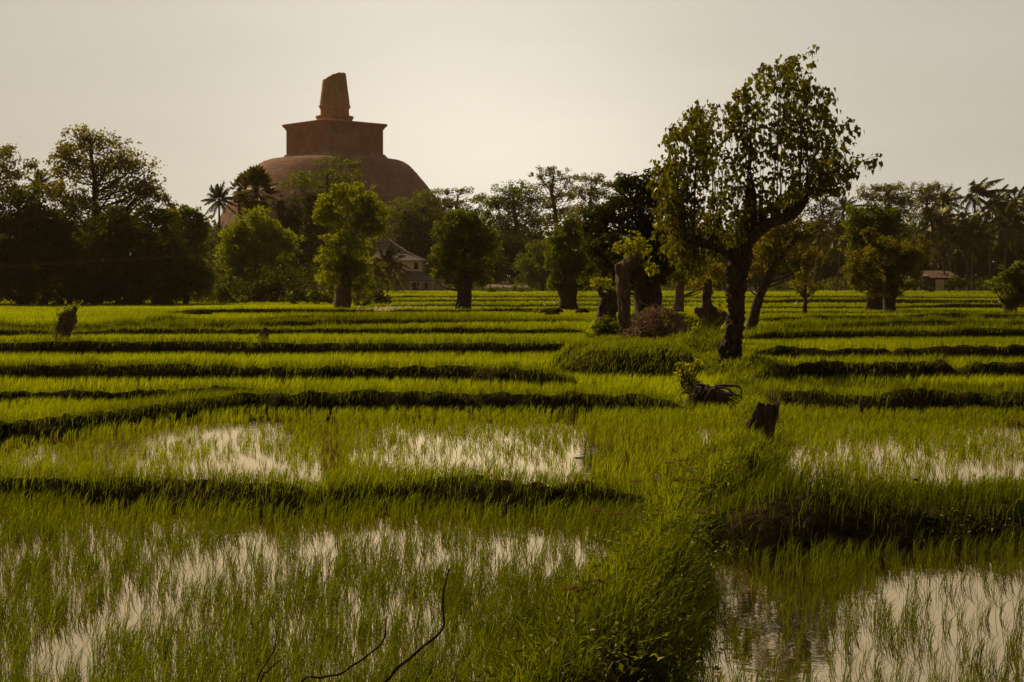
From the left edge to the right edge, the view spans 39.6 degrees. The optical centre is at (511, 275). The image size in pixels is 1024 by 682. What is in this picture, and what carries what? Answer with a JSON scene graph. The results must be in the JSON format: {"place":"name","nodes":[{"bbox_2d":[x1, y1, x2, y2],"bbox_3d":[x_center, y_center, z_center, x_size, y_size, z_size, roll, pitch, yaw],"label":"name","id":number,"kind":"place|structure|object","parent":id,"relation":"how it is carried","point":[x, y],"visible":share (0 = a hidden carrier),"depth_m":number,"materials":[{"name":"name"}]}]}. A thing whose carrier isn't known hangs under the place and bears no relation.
{"place":"outdoors","nodes":[
{"label":"outdoors","id":0,"kind":"place"},
{"bbox_2d":[0,225,576,266],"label":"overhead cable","id":1,"kind":"object","parent":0,"point":[267,250],"visible":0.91,"depth_m":74.71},
{"bbox_2d":[0,291,1023,681],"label":"water","id":2,"kind":"structure","parent":0,"point":[764,643],"depth_m":12.29,"materials":[{"name":"liquid"}]},
{"bbox_2d":[0,290,1023,681],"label":"rice","id":3,"kind":"object","parent":2,"relation":"on","point":[916,430],"visible":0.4,"depth_m":13.87,"materials":[{"name":"plant"}]},
{"bbox_2d":[0,0,1023,277],"label":"sky","id":4,"kind":"structure","parent":0,"point":[479,94],"materials":[{"name":"beige"}]},
{"bbox_2d":[225,281,993,458],"bbox_3d":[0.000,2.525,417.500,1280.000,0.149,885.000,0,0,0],"label":"ground","id":5,"kind":"structure","parent":0,"point":[692,289],"depth_m":241.65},
{"bbox_2d":[0,284,43,304],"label":"bush","id":6,"kind":"object","parent":5,"relation":"on","point":[24,299],"visible":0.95,"depth_m":118.02,"materials":[{"name":"green plant"}]},
{"bbox_2d":[0,143,71,234],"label":"broadleaf tree","id":7,"kind":"object","parent":5,"relation":"on","point":[17,174],"visible":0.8,"depth_m":123.89,"materials":[{"name":"green plant"}]},
{"bbox_2d":[0,182,77,302],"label":"broadleaf tree","id":8,"kind":"object","parent":5,"relation":"on","point":[23,230],"visible":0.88,"depth_m":118.77,"materials":[{"name":"green plant"}]},
{"bbox_2d":[49,301,80,341],"bbox_3d":[-15.735,1.775,50.051,1.176,1.701,0.841,0,0,0],"label":"tree stump","id":9,"kind":"object","parent":5,"relation":"on","point":[64,325],"visible":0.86,"depth_m":49.85,"materials":[{"name":"wood"}]},
{"bbox_2d":[20,197,123,303],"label":"broadleaf tree","id":10,"kind":"object","parent":5,"relation":"on","point":[66,273],"visible":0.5,"depth_m":119.85,"materials":[{"name":"green plant"}]},
{"bbox_2d":[39,286,120,304],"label":"bush","id":11,"kind":"object","parent":5,"relation":"on","point":[90,298],"visible":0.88,"depth_m":118.54,"materials":[{"name":"green plant"}]},
{"bbox_2d":[35,123,183,229],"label":"broadleaf tree","id":12,"kind":"object","parent":5,"relation":"on","point":[96,208],"visible":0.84,"depth_m":127.52,"materials":[{"name":"green plant"}]},
{"bbox_2d":[55,205,170,304],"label":"broadleaf tree","id":13,"kind":"object","parent":5,"relation":"on","point":[135,270],"visible":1,"depth_m":118.12,"materials":[{"name":"green plant"}]},
{"bbox_2d":[0,385,257,400],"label":"bund","id":14,"kind":"structure","parent":5,"relation":"on","point":[109,396],"depth_m":28.28,"materials":[{"name":"plant"}]},
{"bbox_2d":[129,286,180,304],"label":"bush","id":15,"kind":"object","parent":5,"relation":"on","point":[156,299],"visible":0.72,"depth_m":120.34,"materials":[{"name":"green plant"}]},
{"bbox_2d":[128,207,188,303],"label":"broadleaf tree","id":16,"kind":"object","parent":5,"relation":"on","point":[160,217],"visible":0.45,"depth_m":123.50,"materials":[{"name":"green plant"}]},
{"bbox_2d":[157,204,215,272],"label":"broadleaf tree","id":17,"kind":"object","parent":5,"relation":"on","point":[197,228],"visible":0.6,"depth_m":151.14,"materials":[{"name":"green plant"}]},
{"bbox_2d":[153,245,223,302],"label":"broadleaf tree","id":18,"kind":"object","parent":5,"relation":"on","point":[200,278],"visible":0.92,"depth_m":122.36,"materials":[{"name":"green plant"}]},
{"bbox_2d":[10,254,392,301],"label":"undergrowth","id":19,"kind":"object","parent":5,"relation":"on","point":[293,277],"visible":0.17,"depth_m":132.58,"materials":[{"name":"green plant"}]},
{"bbox_2d":[201,182,239,265],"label":"coconut palm","id":20,"kind":"object","parent":5,"relation":"on","point":[218,194],"visible":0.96,"depth_m":170.23,"materials":[{"name":"green plant"}]},
{"bbox_2d":[204,283,249,302],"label":"bush","id":21,"kind":"object","parent":5,"relation":"on","point":[221,294],"visible":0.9,"depth_m":125.88,"materials":[{"name":"green plant"}]},
{"bbox_2d":[233,163,282,219],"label":"fan palm","id":22,"kind":"object","parent":5,"relation":"on","point":[255,177],"visible":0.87,"depth_m":167.10,"materials":[{"name":"green plant"}]},
{"bbox_2d":[213,203,305,287],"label":"broadleaf tree","id":23,"kind":"object","parent":5,"relation":"on","point":[272,236],"visible":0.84,"depth_m":138.21,"materials":[{"name":"green plant"}]},
{"bbox_2d":[234,280,296,302],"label":"bush","id":24,"kind":"object","parent":5,"relation":"on","point":[277,288],"visible":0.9,"depth_m":129.48,"materials":[{"name":"green plant"}]},
{"bbox_2d":[0,340,564,354],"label":"bund","id":25,"kind":"structure","parent":5,"relation":"on","point":[118,347],"depth_m":44.92,"materials":[{"name":"plant"}]},
{"bbox_2d":[0,362,575,384],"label":"bund","id":26,"kind":"structure","parent":5,"relation":"on","point":[20,372],"depth_m":34.06,"materials":[{"name":"plant"}]},
{"bbox_2d":[0,319,578,330],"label":"bund","id":27,"kind":"structure","parent":5,"relation":"on","point":[345,322],"depth_m":68.58,"materials":[{"name":"plant"}]},
{"bbox_2d":[0,327,584,336],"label":"bund","id":28,"kind":"structure","parent":5,"relation":"on","point":[313,331],"depth_m":59.14,"materials":[{"name":"plant"}]},
{"bbox_2d":[278,288,333,304],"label":"bush","id":29,"kind":"object","parent":5,"relation":"on","point":[316,296],"visible":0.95,"depth_m":119.71,"materials":[{"name":"green plant"}]},
{"bbox_2d":[270,184,348,288],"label":"broadleaf tree","id":30,"kind":"object","parent":5,"relation":"on","point":[291,220],"visible":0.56,"depth_m":164.22,"materials":[{"name":"green plant"}]},
{"bbox_2d":[0,475,652,511],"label":"bund","id":31,"kind":"structure","parent":5,"relation":"on","point":[499,490],"depth_m":15.48,"materials":[{"name":"plant"}]},
{"bbox_2d":[278,151,377,289],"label":"broadleaf tree","id":32,"kind":"object","parent":5,"relation":"on","point":[334,174],"visible":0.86,"depth_m":213.77,"materials":[{"name":"green plant"}]},
{"bbox_2d":[215,72,454,280],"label":"brick stupa","id":33,"kind":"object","parent":5,"relation":"on","point":[334,129],"visible":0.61,"depth_m":503.65,"materials":[{"name":"brick"}]},
{"bbox_2d":[0,389,688,440],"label":"bund","id":34,"kind":"structure","parent":5,"relation":"on","point":[405,399],"depth_m":26.29,"materials":[{"name":"plant"}]},
{"bbox_2d":[311,181,391,307],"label":"pollarded tree","id":35,"kind":"object","parent":5,"relation":"on","point":[343,269],"visible":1,"depth_m":106.60,"materials":[{"name":"green plant"}]},
{"bbox_2d":[352,283,391,306],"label":"bush","id":36,"kind":"object","parent":5,"relation":"on","point":[379,298],"visible":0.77,"depth_m":112.91,"materials":[{"name":"green plant"}]},
{"bbox_2d":[370,258,391,293],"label":"broadleaf tree","id":37,"kind":"object","parent":5,"relation":"on","point":[375,270],"visible":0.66,"depth_m":149.58,"materials":[{"name":"green plant"}]},
{"bbox_2d":[169,308,594,313],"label":"bund","id":38,"kind":"structure","parent":5,"relation":"on","point":[276,310],"depth_m":93.83,"materials":[{"name":"plant"}]},
{"bbox_2d":[371,243,415,291],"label":"palm tree","id":39,"kind":"object","parent":5,"relation":"on","point":[387,257],"visible":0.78,"depth_m":204.59,"materials":[{"name":"green plant"}]},
{"bbox_2d":[371,239,447,290],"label":"house","id":40,"kind":"structure","parent":5,"relation":"on","point":[414,263],"depth_m":226.70,"materials":[{"name":"white paint"}]},
{"bbox_2d":[383,569,449,681],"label":"dead twig","id":41,"kind":"object","parent":5,"relation":"on","point":[389,677],"visible":1,"depth_m":7.60,"materials":[{"name":"brown wood"}]},
{"bbox_2d":[383,187,454,272],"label":"broadleaf tree","id":42,"kind":"object","parent":5,"relation":"on","point":[420,194],"visible":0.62,"depth_m":261.30,"materials":[{"name":"green plant"}]},
{"bbox_2d":[387,203,452,274],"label":"broadleaf tree","id":43,"kind":"object","parent":5,"relation":"on","point":[413,225],"visible":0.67,"depth_m":237.00,"materials":[{"name":"green plant"}]},
{"bbox_2d":[430,186,499,278],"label":"broadleaf tree","id":44,"kind":"object","parent":5,"relation":"on","point":[450,203],"visible":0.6,"depth_m":257.80,"materials":[{"name":"green plant"}]},
{"bbox_2d":[427,206,503,309],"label":"pollarded tree","id":45,"kind":"object","parent":5,"relation":"on","point":[453,256],"visible":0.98,"depth_m":100.60,"materials":[{"name":"green plant"}]},
{"bbox_2d":[467,243,510,290],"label":"broadleaf tree","id":46,"kind":"object","parent":5,"relation":"on","point":[499,274],"visible":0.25,"depth_m":222.18,"materials":[{"name":"green plant"}]},
{"bbox_2d":[468,179,550,283],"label":"broadleaf tree","id":47,"kind":"object","parent":5,"relation":"on","point":[512,204],"visible":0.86,"depth_m":239.45,"materials":[{"name":"green plant"}]},
{"bbox_2d":[0,212,1022,286],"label":"distant wood","id":48,"kind":"object","parent":5,"relation":"on","point":[375,245],"visible":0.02,"depth_m":294.56,"materials":[{"name":"green plant"}]},
{"bbox_2d":[0,293,1023,681],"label":"bund grass","id":49,"kind":"structure","parent":5,"relation":"on","point":[730,443],"depth_m":16.02,"materials":[{"name":"green plant"}]},
{"bbox_2d":[475,228,553,289],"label":"broadleaf tree","id":50,"kind":"object","parent":5,"relation":"on","point":[512,247],"visible":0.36,"depth_m":231.38,"materials":[{"name":"green plant"}]},
{"bbox_2d":[364,304,691,307],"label":"bund","id":51,"kind":"structure","parent":5,"relation":"on","point":[427,305],"depth_m":110.12,"materials":[{"name":"plant"}]},
{"bbox_2d":[508,239,556,290],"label":"broadleaf tree","id":52,"kind":"object","parent":5,"relation":"on","point":[538,276],"visible":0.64,"depth_m":221.04,"materials":[{"name":"green plant"}]},
{"bbox_2d":[523,165,584,246],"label":"broadleaf tree","id":53,"kind":"object","parent":5,"relation":"on","point":[554,200],"visible":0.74,"depth_m":261.56,"materials":[{"name":"green plant"}]},
{"bbox_2d":[541,210,594,309],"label":"pollarded tree","id":54,"kind":"object","parent":5,"relation":"on","point":[567,264],"visible":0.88,"depth_m":100.41,"materials":[{"name":"green plant"}]},
{"bbox_2d":[560,172,626,288],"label":"broadleaf tree","id":55,"kind":"object","parent":5,"relation":"on","point":[593,188],"visible":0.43,"depth_m":251.50,"materials":[{"name":"green plant"}]},
{"bbox_2d":[529,383,782,681],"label":"bank","id":56,"kind":"structure","parent":5,"relation":"on","point":[625,677],"depth_m":8.14,"materials":[{"name":"green plant"}]},
{"bbox_2d":[450,449,752,681],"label":"weeds","id":57,"kind":"object","parent":56,"relation":"on","point":[649,638],"visible":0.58,"depth_m":8.75,"materials":[{"name":"green plant"}]},
{"bbox_2d":[560,456,742,618],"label":"seed heads","id":58,"kind":"object","parent":56,"relation":"on","point":[618,513],"visible":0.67,"depth_m":12.44,"materials":[{"name":"plant"}]},
{"bbox_2d":[680,383,742,407],"bbox_3d":[3.788,2.300,27.087,1.205,0.501,0.768,0,0,0],"label":"root clump","id":59,"kind":"object","parent":56,"relation":"on","point":[703,393],"visible":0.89,"depth_m":26.84,"materials":[{"name":"brown wood"}]},
{"bbox_2d":[744,400,779,443],"bbox_3d":[3.529,2.155,20.338,0.604,0.730,0.416,0,0,0],"label":"tree stump","id":60,"kind":"object","parent":56,"relation":"on","point":[764,416],"visible":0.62,"depth_m":20.22,"materials":[{"name":"brown wood"}]},
{"bbox_2d":[662,468,1023,543],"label":"creeper","id":61,"kind":"object","parent":56,"relation":"on","point":[970,517],"visible":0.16,"depth_m":13.37,"materials":[{"name":"green plant"}]},
{"bbox_2d":[549,331,773,376],"bbox_3d":[4.350,2.177,42.580,7.500,0.785,18.760,0,0,0],"label":"mound","id":62,"kind":"object","parent":5,"relation":"on","point":[617,368],"visible":0.08,"depth_m":35.41,"materials":[{"name":"green plant"}]},
{"bbox_2d":[589,277,617,331],"bbox_3d":[2.894,1.206,44.556,1.010,2.341,0.844,0,0,0],"label":"tree stump","id":63,"kind":"object","parent":62,"relation":"on","point":[608,304],"visible":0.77,"depth_m":44.29,"materials":[{"name":"brown wood"}]},
{"bbox_2d":[584,314,622,338],"bbox_3d":[2.727,1.796,43.234,1.284,1.346,0.811,0,0,15],"label":"bush","id":64,"kind":"object","parent":62,"relation":"on","point":[597,326],"visible":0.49,"depth_m":43.10,"materials":[{"name":"green plant"}]},
{"bbox_2d":[608,229,659,334],"bbox_3d":[3.743,0.347,43.529,1.592,3.521,0.846,0,0,0],"label":"pollarded tree","id":65,"kind":"object","parent":62,"relation":"on","point":[626,266],"visible":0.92,"depth_m":43.37,"materials":[{"name":"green plant"}]},
{"bbox_2d":[576,166,702,328],"bbox_3d":[4.524,-0.797,49.979,4.513,6.046,2.641,0,0,0],"label":"broadleaf tree","id":66,"kind":"object","parent":62,"relation":"on","point":[645,288],"visible":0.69,"depth_m":49.69,"materials":[{"name":"green plant"}]},
{"bbox_2d":[616,301,700,338],"bbox_3d":[4.272,1.566,42.029,3.066,1.613,2.427,0,0,0],"label":"brushwood heap","id":67,"kind":"object","parent":62,"relation":"on","point":[650,323],"visible":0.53,"depth_m":41.74,"materials":[{"name":"brown plant"}]},
{"bbox_2d":[671,313,725,333],"bbox_3d":[5.961,1.717,46.008,2.033,1.010,1.045,0,0,0],"label":"bush","id":68,"kind":"object","parent":62,"relation":"on","point":[700,320],"visible":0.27,"depth_m":46.03,"materials":[{"name":"green plant"}]},
{"bbox_2d":[663,322,741,351],"bbox_3d":[5.540,1.721,40.852,2.494,0.858,2.698,0,0,0],"label":"grass tussock","id":69,"kind":"object","parent":62,"relation":"on","point":[716,336],"depth_m":40.53,"materials":[{"name":"green plant"}]},
{"bbox_2d":[684,257,727,330],"bbox_3d":[7.227,0.802,52.056,1.972,3.097,1.231,0,0,0],"label":"pollarded tree","id":70,"kind":"object","parent":62,"relation":"on","point":[707,308],"visible":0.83,"depth_m":51.85,"materials":[{"name":"green plant"}]},
{"bbox_2d":[642,44,882,363],"bbox_3d":[6.281,-1.672,35.880,5.951,8.427,5.014,0,0,0],"label":"pollarded tree","id":71,"kind":"object","parent":62,"relation":"on","point":[753,223],"visible":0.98,"depth_m":35.74,"materials":[{"name":"green plant"}]},
{"bbox_2d":[672,357,706,395],"bbox_3d":[3.455,2.079,27.750,0.657,0.950,0.466,0,0,18],"label":"bush","id":72,"kind":"object","parent":5,"relation":"on","point":[684,379],"visible":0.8,"depth_m":27.71,"materials":[{"name":"green plant"}]},
{"bbox_2d":[669,254,717,312],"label":"broadleaf tree","id":73,"kind":"object","parent":5,"relation":"on","point":[680,295],"visible":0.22,"depth_m":93.75,"materials":[{"name":"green plant"}]},
{"bbox_2d":[389,274,1008,290],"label":"undergrowth","id":74,"kind":"object","parent":5,"relation":"on","point":[785,286],"visible":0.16,"depth_m":230.94,"materials":[{"name":"green plant"}]},
{"bbox_2d":[713,241,784,290],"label":"broadleaf tree","id":75,"kind":"object","parent":5,"relation":"on","point":[719,287],"visible":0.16,"depth_m":221.41,"materials":[{"name":"green plant"}]},
{"bbox_2d":[746,211,822,331],"bbox_3d":[11.728,-0.074,62.012,3.767,5.546,1.975,0,0,0],"label":"broadleaf tree","id":76,"kind":"object","parent":5,"relation":"on","point":[786,232],"visible":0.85,"depth_m":61.80,"materials":[{"name":"green plant"}]},
{"bbox_2d":[738,222,852,289],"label":"broadleaf tree","id":77,"kind":"object","parent":5,"relation":"on","point":[828,269],"visible":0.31,"depth_m":238.94,"materials":[{"name":"green plant"}]},
{"bbox_2d":[788,278,821,314],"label":"sapling","id":78,"kind":"object","parent":5,"relation":"on","point":[804,295],"visible":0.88,"depth_m":89.91,"materials":[{"name":"green plant"}]},
{"bbox_2d":[798,215,839,291],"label":"coconut palm","id":79,"kind":"object","parent":5,"relation":"on","point":[821,228],"visible":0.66,"depth_m":204.86,"materials":[{"name":"green plant"}]},
{"bbox_2d":[799,196,852,282],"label":"broadleaf tree","id":80,"kind":"object","parent":5,"relation":"on","point":[820,207],"visible":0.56,"depth_m":249.73,"materials":[{"name":"green plant"}]},
{"bbox_2d":[812,218,860,291],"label":"coconut palm","id":81,"kind":"object","parent":5,"relation":"on","point":[838,229],"visible":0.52,"depth_m":211.17,"materials":[{"name":"green plant"}]},
{"bbox_2d":[830,196,863,290],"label":"coconut palm","id":82,"kind":"object","parent":5,"relation":"on","point":[843,201],"visible":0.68,"depth_m":224.33,"materials":[{"name":"green plant"}]},
{"bbox_2d":[698,490,1023,551],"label":"bund","id":83,"kind":"structure","parent":5,"relation":"on","point":[773,531],"depth_m":13.21,"materials":[{"name":"plant"}]},
{"bbox_2d":[747,299,1000,303],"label":"bund","id":84,"kind":"structure","parent":5,"relation":"on","point":[898,301],"depth_m":125.50,"materials":[{"name":"plant"}]},
{"bbox_2d":[836,201,915,310],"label":"pollarded tree","id":85,"kind":"object","parent":5,"relation":"on","point":[887,222],"visible":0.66,"depth_m":100.56,"materials":[{"name":"green plant"}]},
{"bbox_2d":[744,327,1023,340],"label":"bund","id":86,"kind":"structure","parent":5,"relation":"on","point":[957,334],"depth_m":56.16,"materials":[{"name":"plant"}]},
{"bbox_2d":[839,226,931,311],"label":"pollarded tree","id":87,"kind":"object","parent":5,"relation":"on","point":[898,262],"visible":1,"depth_m":94.69,"materials":[{"name":"green plant"}]},
{"bbox_2d":[748,387,1023,411],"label":"bund","id":88,"kind":"structure","parent":5,"relation":"on","point":[921,402],"depth_m":26.43,"materials":[{"name":"plant"}]},
{"bbox_2d":[749,359,1023,381],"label":"bund","id":89,"kind":"structure","parent":5,"relation":"on","point":[928,369],"depth_m":34.56,"materials":[{"name":"plant"}]},
{"bbox_2d":[854,181,920,280],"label":"broadleaf tree","id":90,"kind":"object","parent":5,"relation":"on","point":[879,198],"visible":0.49,"depth_m":261.40,"materials":[{"name":"green plant"}]},
{"bbox_2d":[754,344,1023,358],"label":"bund","id":91,"kind":"structure","parent":5,"relation":"on","point":[1015,350],"depth_m":42.64,"materials":[{"name":"plant"}]},
{"bbox_2d":[758,313,1023,321],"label":"bund","id":92,"kind":"structure","parent":5,"relation":"on","point":[986,316],"depth_m":77.47,"materials":[{"name":"plant"}]},
{"bbox_2d":[761,304,1022,308],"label":"bund","id":93,"kind":"structure","parent":5,"relation":"on","point":[966,306],"depth_m":106.28,"materials":[{"name":"plant"}]},
{"bbox_2d":[880,186,910,276],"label":"coconut palm","id":94,"kind":"object","parent":5,"relation":"on","point":[887,194],"visible":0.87,"depth_m":242.00,"materials":[{"name":"green plant"}]},
{"bbox_2d":[768,320,1023,330],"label":"bund","id":95,"kind":"structure","parent":5,"relation":"on","point":[884,324],"depth_m":67.20,"materials":[{"name":"plant"}]},
{"bbox_2d":[902,180,961,269],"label":"broadleaf tree","id":96,"kind":"object","parent":5,"relation":"on","point":[926,197],"visible":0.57,"depth_m":265.44,"materials":[{"name":"green plant"}]},
{"bbox_2d":[878,208,992,288],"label":"broadleaf tree","id":97,"kind":"object","parent":5,"relation":"on","point":[961,260],"visible":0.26,"depth_m":244.08,"materials":[{"name":"green plant"}]},
{"bbox_2d":[916,271,959,290],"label":"hut","id":98,"kind":"object","parent":5,"relation":"on","point":[936,280],"visible":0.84,"depth_m":224.50,"materials":[{"name":"brown wood"}]},
{"bbox_2d":[911,201,972,273],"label":"coconut palm","id":99,"kind":"object","parent":5,"relation":"on","point":[940,218],"visible":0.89,"depth_m":225.31,"materials":[{"name":"green plant"}]},
{"bbox_2d":[930,186,969,289],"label":"coconut palm","id":100,"kind":"object","parent":5,"relation":"on","point":[944,197],"visible":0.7,"depth_m":239.75,"materials":[{"name":"green plant"}]},
{"bbox_2d":[929,213,986,271],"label":"coconut palm","id":101,"kind":"object","parent":5,"relation":"on","point":[940,238],"visible":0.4,"depth_m":228.75,"materials":[{"name":"green plant"}]},
{"bbox_2d":[946,209,1011,290],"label":"coconut palm","id":102,"kind":"object","parent":5,"relation":"on","point":[969,227],"visible":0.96,"depth_m":223.58,"materials":[{"name":"green plant"}]},
{"bbox_2d":[944,212,1023,286],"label":"broadleaf tree","id":103,"kind":"object","parent":5,"relation":"on","point":[1010,258],"visible":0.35,"depth_m":242.87,"materials":[{"name":"green plant"}]},
{"bbox_2d":[957,177,1023,289],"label":"coconut palm","id":104,"kind":"object","parent":5,"relation":"on","point":[979,189],"visible":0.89,"depth_m":231.96,"materials":[{"name":"green plant"}]},
{"bbox_2d":[980,184,1023,288],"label":"coconut palm","id":105,"kind":"object","parent":5,"relation":"on","point":[995,204],"visible":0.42,"depth_m":234.97,"materials":[{"name":"green plant"}]},
{"bbox_2d":[981,259,1023,313],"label":"bush","id":106,"kind":"object","parent":5,"relation":"on","point":[1013,279],"visible":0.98,"depth_m":81.82,"materials":[{"name":"green plant"}]},
{"bbox_2d":[986,195,1023,286],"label":"coconut palm","id":107,"kind":"object","parent":5,"relation":"on","point":[1011,211],"visible":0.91,"depth_m":225.76,"materials":[{"name":"green plant"}]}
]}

